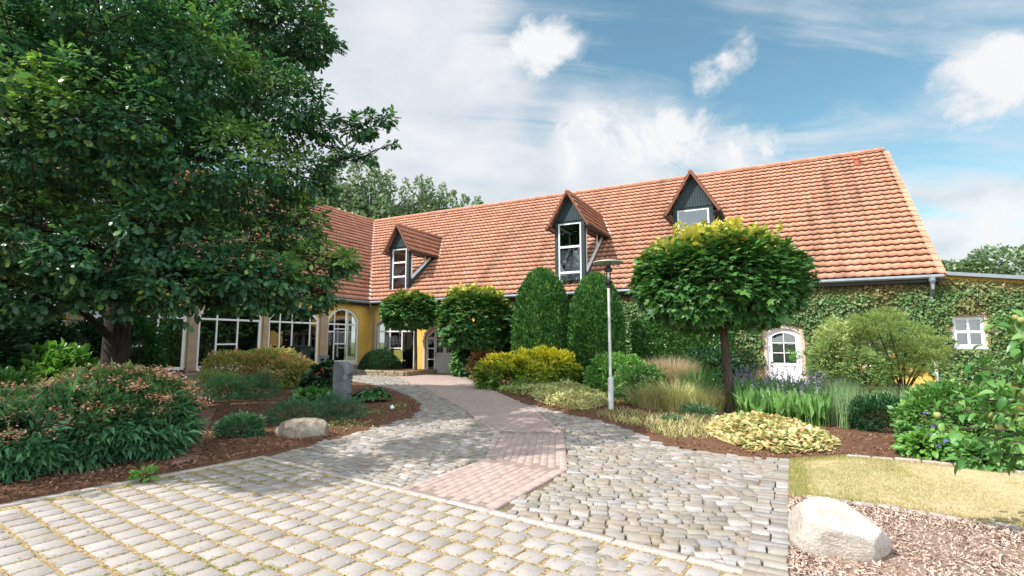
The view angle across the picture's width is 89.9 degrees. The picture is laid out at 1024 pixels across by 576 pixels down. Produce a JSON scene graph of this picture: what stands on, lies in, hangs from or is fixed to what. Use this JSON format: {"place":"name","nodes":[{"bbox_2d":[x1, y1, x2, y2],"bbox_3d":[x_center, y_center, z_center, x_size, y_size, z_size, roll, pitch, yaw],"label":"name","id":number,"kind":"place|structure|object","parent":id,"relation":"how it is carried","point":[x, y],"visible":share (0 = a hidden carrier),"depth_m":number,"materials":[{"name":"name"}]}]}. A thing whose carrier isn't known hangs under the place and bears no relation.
{"place":"outdoors","nodes":[
{"label":"outdoors","id":0,"kind":"place"},
{"bbox_2d":[170,409,215,464],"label":"mulch","id":1,"kind":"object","parent":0,"point":[190,455],"depth_m":7.88,"materials":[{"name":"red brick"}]},
{"bbox_2d":[0,381,421,503],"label":"mulch bed","id":2,"kind":"object","parent":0,"point":[42,491],"visible":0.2,"depth_m":8.40,"materials":[{"name":"brown soil"}]},
{"bbox_2d":[0,365,42,395],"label":"dark leafy shrub","id":3,"kind":"object","parent":2,"relation":"on","point":[10,374],"visible":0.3,"depth_m":10.48,"materials":[{"name":"green plant"}]},
{"bbox_2d":[0,381,81,485],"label":"pink spirea","id":4,"kind":"object","parent":2,"relation":"on","point":[46,460],"visible":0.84,"depth_m":6.13,"materials":[{"name":"green plant"}]},
{"bbox_2d":[0,311,103,386],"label":"dark hedge shrub","id":5,"kind":"object","parent":2,"relation":"on","point":[13,341],"visible":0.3,"depth_m":14.06,"materials":[{"name":"green plant"}]},
{"bbox_2d":[4,337,99,384],"bbox_3d":[-12.044,2.237,13.214,2.533,1.942,1.597,0,-6,0],"label":"cherry laurel","id":6,"kind":"object","parent":2,"relation":"on","point":[61,356],"visible":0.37,"depth_m":13.05,"materials":[{"name":"green plant"}]},
{"bbox_2d":[45,362,93,410],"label":"pale shrub","id":7,"kind":"object","parent":2,"relation":"on","point":[67,371],"visible":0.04,"depth_m":11.93,"materials":[{"name":"green plant"}]},
{"bbox_2d":[0,357,213,474],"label":"pink spirea","id":8,"kind":"object","parent":2,"relation":"on","point":[108,394],"visible":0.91,"depth_m":6.93,"materials":[{"name":"green plant"}]},
{"bbox_2d":[85,311,169,391],"bbox_3d":[-12.617,2.157,16.733,2.430,2.835,2.328,5,-8,-39],"label":"round evergreen","id":9,"kind":"object","parent":2,"relation":"on","point":[151,347],"visible":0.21,"depth_m":16.69,"materials":[{"name":"green plant"}]},
{"bbox_2d":[126,463,159,482],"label":"plant","id":10,"kind":"object","parent":2,"relation":"on","point":[148,470],"visible":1,"depth_m":6.07,"materials":[{"name":"green plant"}]},
{"bbox_2d":[0,0,401,366],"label":"oak tree","id":11,"kind":"object","parent":2,"relation":"on","point":[130,145],"visible":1,"depth_m":10.37,"materials":[{"name":"green plant"}]},
{"bbox_2d":[184,365,257,397],"bbox_3d":[-8.607,2.802,15.158,2.367,1.119,1.560,0,-6,0],"label":"evergreen","id":12,"kind":"object","parent":2,"relation":"on","point":[205,372],"visible":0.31,"depth_m":14.96,"materials":[{"name":"green plant"}]},
{"bbox_2d":[200,374,247,401],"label":"evergreen","id":13,"kind":"object","parent":2,"relation":"on","point":[219,379],"visible":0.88,"depth_m":14.28,"materials":[{"name":"green plant"}]},
{"bbox_2d":[210,410,267,437],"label":"spreading juniper","id":14,"kind":"object","parent":2,"relation":"on","point":[251,420],"visible":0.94,"depth_m":8.78,"materials":[{"name":"green plant"}]},
{"bbox_2d":[196,345,317,388],"bbox_3d":[-9.008,2.938,18.858,4.922,1.732,2.603,0,-6,0],"label":"amber spirea","id":15,"kind":"object","parent":2,"relation":"on","point":[294,366],"visible":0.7,"depth_m":18.40,"materials":[{"name":"green plant"}]},
{"bbox_2d":[231,370,283,400],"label":"evergreen","id":16,"kind":"object","parent":2,"relation":"on","point":[262,376],"visible":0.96,"depth_m":14.48,"materials":[{"name":"green plant"}]},
{"bbox_2d":[256,396,327,425],"bbox_3d":[-4.388,2.495,10.322,1.386,0.706,1.091,0,-6,0],"label":"spreading juniper","id":17,"kind":"object","parent":2,"relation":"on","point":[292,404],"visible":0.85,"depth_m":10.22,"materials":[{"name":"green plant"}]},
{"bbox_2d":[275,418,328,437],"bbox_3d":[-3.655,2.459,8.942,0.882,0.352,0.618,1,-6,-6],"label":"boulder","id":18,"kind":"object","parent":2,"relation":"on","point":[302,427],"visible":0.78,"depth_m":8.79,"materials":[{"name":"beige stone"}]},
{"bbox_2d":[288,385,332,401],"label":"leafy plant","id":19,"kind":"object","parent":2,"relation":"on","point":[310,392],"visible":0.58,"depth_m":14.10,"materials":[{"name":"green plant"}]},
{"bbox_2d":[297,360,353,389],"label":"rhododendron","id":20,"kind":"object","parent":2,"relation":"on","point":[320,376],"visible":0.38,"depth_m":15.74,"materials":[{"name":"green plant"}]},
{"bbox_2d":[309,390,370,419],"bbox_3d":[-3.779,2.590,11.239,1.444,0.729,1.069,-5,-8,41],"label":"spreading juniper","id":21,"kind":"object","parent":2,"relation":"on","point":[336,412],"visible":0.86,"depth_m":11.13,"materials":[{"name":"green plant"}]},
{"bbox_2d":[332,361,353,403],"bbox_3d":[-4.513,2.530,13.688,0.474,1.128,0.340,-1,-6,8],"label":"carved stone","id":22,"kind":"object","parent":2,"relation":"on","point":[343,372],"visible":0.84,"depth_m":13.58,"materials":[{"name":"grey stone"}]},
{"bbox_2d":[327,403,409,429],"bbox_3d":[-3.283,2.783,11.211,1.467,0.157,4.282,0,-6,3],"label":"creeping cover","id":23,"kind":"object","parent":2,"relation":"on","point":[371,412],"visible":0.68,"depth_m":10.46,"materials":[{"name":"green plant"}]},
{"bbox_2d":[351,385,391,401],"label":"hosta","id":24,"kind":"object","parent":2,"relation":"on","point":[373,395],"visible":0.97,"depth_m":13.75,"materials":[{"name":"green plant"}]},
{"bbox_2d":[173,364,378,384],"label":"terrace","id":25,"kind":"structure","parent":0,"point":[355,366],"depth_m":20.37,"materials":[{"name":"stone"}]},
{"bbox_2d":[290,346,311,358],"bbox_3d":[-10.188,3.319,24.701,0.780,1.058,0.700,-3,-7,27],"label":"waste container","id":26,"kind":"object","parent":25,"relation":"on","point":[304,350],"visible":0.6,"depth_m":24.50,"materials":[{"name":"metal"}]},
{"bbox_2d":[0,458,739,575],"bbox_3d":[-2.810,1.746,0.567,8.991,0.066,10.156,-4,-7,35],"label":"paved court","id":27,"kind":"object","parent":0,"point":[78,561],"visible":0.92,"depth_m":4.39,"materials":[{"name":"stone"}]},
{"bbox_2d":[39,457,331,575],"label":"joint grass","id":28,"kind":"structure","parent":27,"relation":"on","point":[235,465],"depth_m":5.91,"materials":[{"name":"green plant"}]},
{"bbox_2d":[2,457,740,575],"bbox_3d":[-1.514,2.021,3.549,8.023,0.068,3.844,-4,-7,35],"label":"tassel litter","id":29,"kind":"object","parent":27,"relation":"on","point":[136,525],"visible":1,"depth_m":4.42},
{"bbox_2d":[0,455,768,574],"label":"kerb","id":30,"kind":"structure","parent":27,"relation":"on","point":[661,552],"depth_m":5.09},
{"bbox_2d":[399,374,559,511],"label":"brick path","id":31,"kind":"structure","parent":0,"point":[495,406],"depth_m":8.04,"materials":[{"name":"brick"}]},
{"bbox_2d":[24,0,1023,341],"label":"sky","id":32,"kind":"structure","parent":0,"point":[494,100],"materials":[{"name":"blue"}]},
{"bbox_2d":[344,342,725,454],"bbox_3d":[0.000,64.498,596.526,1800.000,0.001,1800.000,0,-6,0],"label":"ground","id":33,"kind":"structure","parent":0,"point":[352,355],"depth_m":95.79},
{"bbox_2d":[312,149,351,210],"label":"poplar tree","id":34,"kind":"object","parent":33,"relation":"on","point":[342,188],"visible":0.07,"depth_m":66.42,"materials":[{"name":"green plant"}]},
{"bbox_2d":[334,160,368,354],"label":"poplar tree","id":35,"kind":"object","parent":33,"relation":"on","point":[353,205],"visible":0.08,"depth_m":67.06,"materials":[{"name":"green plant"}]},
{"bbox_2d":[346,151,393,219],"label":"poplar tree","id":36,"kind":"object","parent":33,"relation":"on","point":[379,204],"visible":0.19,"depth_m":68.17,"materials":[{"name":"green plant"}]},
{"bbox_2d":[373,168,406,353],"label":"poplar tree","id":37,"kind":"object","parent":33,"relation":"on","point":[397,210],"visible":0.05,"depth_m":71.24,"materials":[{"name":"green plant"}]},
{"bbox_2d":[397,177,415,214],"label":"poplar tree","id":38,"kind":"object","parent":33,"relation":"on","point":[408,207],"visible":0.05,"depth_m":73.05,"materials":[{"name":"green plant"}]},
{"bbox_2d":[410,173,430,213],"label":"poplar tree","id":39,"kind":"object","parent":33,"relation":"on","point":[423,207],"visible":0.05,"depth_m":75.08,"materials":[{"name":"green plant"}]},
{"bbox_2d":[416,176,440,211],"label":"poplar tree","id":40,"kind":"object","parent":33,"relation":"on","point":[432,202],"visible":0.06,"depth_m":76.57,"materials":[{"name":"green plant"}]},
{"bbox_2d":[434,182,451,210],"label":"poplar tree","id":41,"kind":"object","parent":33,"relation":"on","point":[442,202],"visible":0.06,"depth_m":78.49,"materials":[{"name":"green plant"}]},
{"bbox_2d":[447,190,459,208],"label":"poplar tree","id":42,"kind":"object","parent":33,"relation":"on","point":[453,193],"depth_m":80.82,"materials":[{"name":"green plant"}]},
{"bbox_2d":[0,134,1023,392],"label":"farmhouse","id":43,"kind":"object","parent":33,"relation":"on","point":[850,218],"visible":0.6,"depth_m":25.52,"materials":[{"name":"orange tile"}]},
{"bbox_2d":[60,294,186,369],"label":"window","id":44,"kind":"structure","parent":43,"relation":"in","point":[167,333],"depth_m":20.75,"materials":[{"name":"white paint"}]},
{"bbox_2d":[168,304,261,371],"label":"window","id":45,"kind":"structure","parent":43,"relation":"in","point":[215,332],"depth_m":22.74,"materials":[{"name":"white paint"}]},
{"bbox_2d":[242,306,318,366],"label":"window","id":46,"kind":"structure","parent":43,"relation":"in","point":[282,332],"depth_m":25.90,"materials":[{"name":"white paint"}]},
{"bbox_2d":[304,308,357,363],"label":"window","id":47,"kind":"structure","parent":43,"relation":"in","point":[336,321],"depth_m":28.77,"materials":[{"name":"white paint"}]},
{"bbox_2d":[377,322,433,368],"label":"window","id":48,"kind":"structure","parent":43,"relation":"in","point":[403,340],"depth_m":29.89,"materials":[{"name":"white paint"}]},
{"bbox_2d":[426,329,451,372],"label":"window","id":49,"kind":"structure","parent":43,"relation":"in","point":[439,348],"depth_m":27.77,"materials":[{"name":"white paint"}]},
{"bbox_2d":[435,332,444,372],"bbox_3d":[-3.854,3.399,27.321,0.620,2.190,0.109,-3,-7,27],"label":"door","id":50,"kind":"structure","parent":43,"relation":"in","point":[439,357],"depth_m":27.29,"materials":[{"name":"grey paint"}]},
{"bbox_2d":[444,347,451,372],"bbox_3d":[-3.320,3.394,27.082,0.540,2.150,0.050,-3,-7,27],"label":"door","id":51,"kind":"structure","parent":43,"relation":"in","point":[447,355],"depth_m":27.06,"materials":[{"name":"grey paint"}]},
{"bbox_2d":[510,278,1023,387],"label":"ivy","id":52,"kind":"object","parent":43,"relation":"attached to","point":[940,311],"visible":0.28,"depth_m":17.84,"materials":[{"name":"green plant"}]},
{"bbox_2d":[769,330,800,382],"bbox_3d":[10.543,2.676,19.845,1.000,2.065,0.109,-3,-7,27],"label":"door","id":53,"kind":"structure","parent":43,"relation":"in","point":[780,366],"depth_m":19.85,"materials":[{"name":"white paint"}]},
{"bbox_2d":[952,317,988,348],"bbox_3d":[15.506,1.525,17.428,0.920,1.090,0.282,-3,-7,27],"label":"window","id":54,"kind":"structure","parent":43,"relation":"in","point":[967,330],"depth_m":17.44,"materials":[{"name":"white paint"}]},
{"bbox_2d":[932,258,963,271],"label":"broadleaf tree","id":55,"kind":"object","parent":33,"relation":"on","point":[951,266],"visible":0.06,"depth_m":69.09,"materials":[{"name":"green plant"}]},
{"bbox_2d":[956,259,1003,273],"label":"broadleaf tree","id":56,"kind":"object","parent":33,"relation":"on","point":[962,262],"visible":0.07,"depth_m":74.28,"materials":[{"name":"green plant"}]},
{"bbox_2d":[964,242,1023,275],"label":"broadleaf tree","id":57,"kind":"object","parent":33,"relation":"on","point":[983,254],"visible":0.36,"depth_m":71.83,"materials":[{"name":"green plant"}]},
{"bbox_2d":[307,402,777,566],"bbox_3d":[-4.335,3.173,14.195,21.116,0.001,24.517,-3,-7,27],"label":"drive bed","id":58,"kind":"object","parent":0,"point":[509,506],"visible":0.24,"depth_m":5.30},
{"bbox_2d":[396,376,567,513],"bbox_3d":[-1.680,3.253,15.005,3.312,0.053,20.366,1,-6,-13],"label":"path edging","id":59,"kind":"object","parent":58,"relation":"on","point":[499,504],"visible":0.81,"depth_m":6.96,"materials":[{"name":"beige stone"}]},
{"bbox_2d":[198,373,769,575],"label":"cobbled drive","id":60,"kind":"structure","parent":58,"relation":"on","point":[456,423],"depth_m":6.52,"materials":[{"name":"stone"}]},
{"bbox_2d":[354,368,436,375],"bbox_3d":[-6.685,4.369,26.952,4.856,0.245,2.678,-3,-7,27],"label":"stone planter","id":61,"kind":"object","parent":60,"relation":"on","point":[399,372],"visible":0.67,"depth_m":25.69,"materials":[{"name":"beige stone"}]},
{"bbox_2d":[358,349,402,369],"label":"bush","id":62,"kind":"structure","parent":61,"relation":"on","point":[378,356],"depth_m":26.73,"materials":[{"name":"green plant"}]},
{"bbox_2d":[378,288,439,369],"bbox_3d":[-5.154,2.129,25.919,3.303,4.184,3.330,0,-6,0],"label":"maple tree","id":63,"kind":"object","parent":61,"relation":"on","point":[396,314],"visible":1,"depth_m":25.14,"materials":[{"name":"green plant"}]},
{"bbox_2d":[263,375,787,562],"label":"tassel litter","id":64,"kind":"object","parent":60,"relation":"on","point":[558,479],"visible":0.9,"depth_m":6.33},
{"bbox_2d":[642,354,709,389],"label":"fountain grass","id":65,"kind":"object","parent":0,"point":[673,371],"depth_m":14.32,"materials":[{"name":"plant"}]},
{"bbox_2d":[672,378,733,412],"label":"striped grass","id":66,"kind":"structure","parent":0,"point":[712,401],"depth_m":11.74,"materials":[{"name":"green plant"}]},
{"bbox_2d":[467,375,1018,472],"bbox_3d":[6.042,3.137,14.272,27.292,0.130,14.896,-3,-7,28],"label":"mulch bed","id":67,"kind":"object","parent":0,"point":[875,441],"visible":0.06,"depth_m":8.89,"materials":[{"name":"brown soil"}]},
{"bbox_2d":[448,351,473,376],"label":"laurel shrub","id":68,"kind":"object","parent":67,"relation":"on","point":[454,363],"visible":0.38,"depth_m":24.35,"materials":[{"name":"green plant"}]},
{"bbox_2d":[433,281,512,372],"bbox_3d":[-1.647,1.919,23.465,3.942,4.489,3.940,0,-6,0],"label":"maple tree","id":69,"kind":"object","parent":67,"relation":"on","point":[459,330],"visible":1,"depth_m":22.41,"materials":[{"name":"green plant"}]},
{"bbox_2d":[0,375,949,499],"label":"bark chips","id":70,"kind":"object","parent":67,"relation":"on","point":[93,474],"visible":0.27,"depth_m":8.02,"materials":[{"name":"brown wood"}]},
{"bbox_2d":[463,345,500,379],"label":"barberry shrub","id":71,"kind":"object","parent":67,"relation":"on","point":[476,354],"visible":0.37,"depth_m":22.64,"materials":[{"name":"brown plant"}]},
{"bbox_2d":[457,319,511,376],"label":"dark shrub","id":72,"kind":"object","parent":67,"relation":"on","point":[506,348],"visible":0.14,"depth_m":23.95,"materials":[{"name":"green plant"}]},
{"bbox_2d":[472,345,583,390],"bbox_3d":[0.588,2.925,18.314,4.128,1.817,3.003,0,-6,0],"label":"golden shrub","id":73,"kind":"object","parent":67,"relation":"on","point":[541,354],"visible":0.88,"depth_m":18.12,"materials":[{"name":"yellow plant"}]},
{"bbox_2d":[510,265,569,378],"bbox_3d":[1.258,1.450,21.256,2.731,4.866,2.768,0,-6,0],"label":"yew topiary","id":74,"kind":"object","parent":67,"relation":"on","point":[538,296],"visible":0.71,"depth_m":20.46,"materials":[{"name":"green plant"}]},
{"bbox_2d":[498,376,607,410],"bbox_3d":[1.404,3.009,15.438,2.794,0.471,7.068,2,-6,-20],"label":"yellow ground cover","id":75,"kind":"object","parent":67,"relation":"on","point":[555,386],"visible":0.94,"depth_m":14.63,"materials":[{"name":"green plant"}]},
{"bbox_2d":[566,270,627,384],"bbox_3d":[3.335,1.532,20.267,2.495,4.491,2.488,0,-6,0],"label":"yew topiary","id":76,"kind":"object","parent":67,"relation":"on","point":[589,300],"visible":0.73,"depth_m":19.51,"materials":[{"name":"green plant"}]},
{"bbox_2d":[593,259,622,409],"bbox_3d":[2.356,1.153,12.359,0.740,3.690,0.740,0,-6,0],"label":"street lamp","id":77,"kind":"object","parent":67,"relation":"on","point":[608,263],"visible":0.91,"depth_m":12.34,"materials":[{"name":"metal"}]},
{"bbox_2d":[580,351,652,396],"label":"round shrub","id":78,"kind":"object","parent":67,"relation":"on","point":[630,360],"visible":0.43,"depth_m":15.38,"materials":[{"name":"green plant"}]},
{"bbox_2d":[607,361,673,404],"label":"rose shrub","id":79,"kind":"object","parent":67,"relation":"on","point":[637,369],"visible":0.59,"depth_m":13.40,"materials":[{"name":"green plant"}]},
{"bbox_2d":[619,380,684,408],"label":"striped grass","id":80,"kind":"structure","parent":67,"relation":"on","point":[641,401],"depth_m":12.40,"materials":[{"name":"plant"}]},
{"bbox_2d":[594,405,716,438],"bbox_3d":[2.788,2.643,10.349,2.649,0.206,3.551,-3,-7,23],"label":"dry ground cover","id":81,"kind":"object","parent":67,"relation":"on","point":[652,421],"visible":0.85,"depth_m":10.12,"materials":[{"name":"yellow plant"}]},
{"bbox_2d":[631,376,724,412],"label":"striped grass","id":82,"kind":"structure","parent":67,"relation":"on","point":[673,405],"depth_m":11.91,"materials":[{"name":"plant"}]},
{"bbox_2d":[628,319,739,382],"bbox_3d":[6.682,2.517,20.097,4.121,2.862,1.556,-3,-7,27],"label":"clipped hedge","id":83,"kind":"object","parent":67,"relation":"on","point":[640,342],"visible":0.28,"depth_m":20.03,"materials":[{"name":"green plant"}]},
{"bbox_2d":[668,365,723,397],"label":"iris clump","id":84,"kind":"object","parent":67,"relation":"on","point":[701,379],"visible":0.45,"depth_m":13.50,"materials":[{"name":"green plant"}]},
{"bbox_2d":[678,402,718,417],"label":"shrub","id":85,"kind":"object","parent":67,"relation":"on","point":[700,408],"visible":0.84,"depth_m":11.29,"materials":[{"name":"green plant"}]},
{"bbox_2d":[678,344,748,393],"bbox_3d":[6.461,2.642,16.530,2.289,1.678,2.100,-6,-8,43],"label":"box ball","id":86,"kind":"object","parent":67,"relation":"on","point":[735,361],"visible":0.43,"depth_m":16.14,"materials":[{"name":"green plant"}]},
{"bbox_2d":[625,216,822,412],"bbox_3d":[4.742,0.652,11.918,4.120,4.595,4.253,0,-6,0],"label":"maple tree","id":87,"kind":"object","parent":67,"relation":"on","point":[764,283],"visible":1,"depth_m":10.71,"materials":[{"name":"green plant"}]},
{"bbox_2d":[704,410,841,453],"bbox_3d":[4.566,2.440,9.186,2.088,0.338,3.831,-3,-7,23],"label":"heuchera cover","id":88,"kind":"object","parent":67,"relation":"on","point":[778,429],"visible":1,"depth_m":8.20,"materials":[{"name":"yellow plant"}]},
{"bbox_2d":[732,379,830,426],"bbox_3d":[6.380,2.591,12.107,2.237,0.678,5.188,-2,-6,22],"label":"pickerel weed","id":89,"kind":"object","parent":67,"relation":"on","point":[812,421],"visible":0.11,"depth_m":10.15,"materials":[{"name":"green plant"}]},
{"bbox_2d":[730,376,840,419],"bbox_3d":[6.296,2.457,12.108,2.358,0.629,5.038,-3,-7,24],"label":"pickerel weed","id":90,"kind":"object","parent":67,"relation":"on","point":[754,395],"visible":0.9,"depth_m":10.43,"materials":[{"name":"green plant"}]},
{"bbox_2d":[733,364,837,398],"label":"violet flower spikes","id":91,"kind":"object","parent":90,"relation":"attached to","point":[780,381],"visible":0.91,"depth_m":11.32,"materials":[{"name":"purple plant"}]},
{"bbox_2d":[784,313,898,396],"bbox_3d":[9.517,1.991,14.714,3.338,2.661,2.054,4,-7,-36],"label":"willow shrub","id":92,"kind":"object","parent":67,"relation":"on","point":[851,354],"visible":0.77,"depth_m":14.65,"materials":[{"name":"green plant"}]},
{"bbox_2d":[810,373,874,428],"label":"reed grass","id":93,"kind":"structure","parent":67,"relation":"on","point":[837,414],"depth_m":9.91,"materials":[{"name":"green plant"}]},
{"bbox_2d":[843,389,922,433],"bbox_3d":[6.827,2.316,9.538,1.425,0.827,1.222,0,-6,0],"label":"dark green shrub","id":94,"kind":"object","parent":67,"relation":"on","point":[870,403],"visible":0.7,"depth_m":9.40,"materials":[{"name":"green plant"}]},
{"bbox_2d":[831,306,956,396],"bbox_3d":[11.246,1.895,15.048,3.381,2.701,2.331,2,-6,-15],"label":"feathery tree","id":95,"kind":"object","parent":67,"relation":"on","point":[913,360],"visible":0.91,"depth_m":14.79,"materials":[{"name":"green plant"}]},
{"bbox_2d":[890,426,949,460],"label":"yellow green plant","id":96,"kind":"object","parent":67,"relation":"on","point":[908,444],"visible":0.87,"depth_m":7.22,"materials":[{"name":"green plant"}]},
{"bbox_2d":[887,375,1023,449],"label":"flowering bush","id":97,"kind":"object","parent":67,"relation":"on","point":[922,396],"visible":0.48,"depth_m":7.69,"materials":[{"name":"green plant"}]},
{"bbox_2d":[915,309,1023,475],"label":"apple tree","id":98,"kind":"object","parent":67,"relation":"on","point":[1005,441],"visible":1,"depth_m":4.38,"materials":[{"name":"green plant"}]},
{"bbox_2d":[944,437,1023,472],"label":"yellow green plant","id":99,"kind":"object","parent":67,"relation":"on","point":[957,449],"visible":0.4,"depth_m":6.69,"materials":[{"name":"green plant"}]},
{"bbox_2d":[741,457,789,575],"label":"cobble band","id":100,"kind":"object","parent":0,"point":[775,557],"visible":0.86,"depth_m":4.58,"materials":[{"name":"stone"}]},
{"bbox_2d":[846,380,916,408],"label":"reed grass","id":101,"kind":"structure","parent":0,"point":[897,393],"depth_m":13.96,"materials":[{"name":"plant"}]},
{"bbox_2d":[786,494,1023,575],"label":"mulch bed","id":102,"kind":"object","parent":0,"point":[933,539],"visible":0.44,"depth_m":3.94,"materials":[{"name":"brown wood"}]},
{"bbox_2d":[788,496,890,562],"bbox_3d":[2.573,1.910,4.065,0.704,0.436,0.531,-4,-7,34],"label":"boulder","id":103,"kind":"object","parent":102,"relation":"on","point":[825,526],"visible":0.84,"depth_m":3.91,"materials":[{"name":"white stone"}]},
{"bbox_2d":[788,454,1023,529],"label":"lawn","id":104,"kind":"structure","parent":0,"point":[977,473],"depth_m":5.75,"materials":[{"name":"plant"}]},
{"bbox_2d":[806,454,1023,532],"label":"lawn edging","id":105,"kind":"object","parent":104,"relation":"on","point":[885,506],"visible":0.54,"depth_m":5.05,"materials":[{"name":"grey stone"}]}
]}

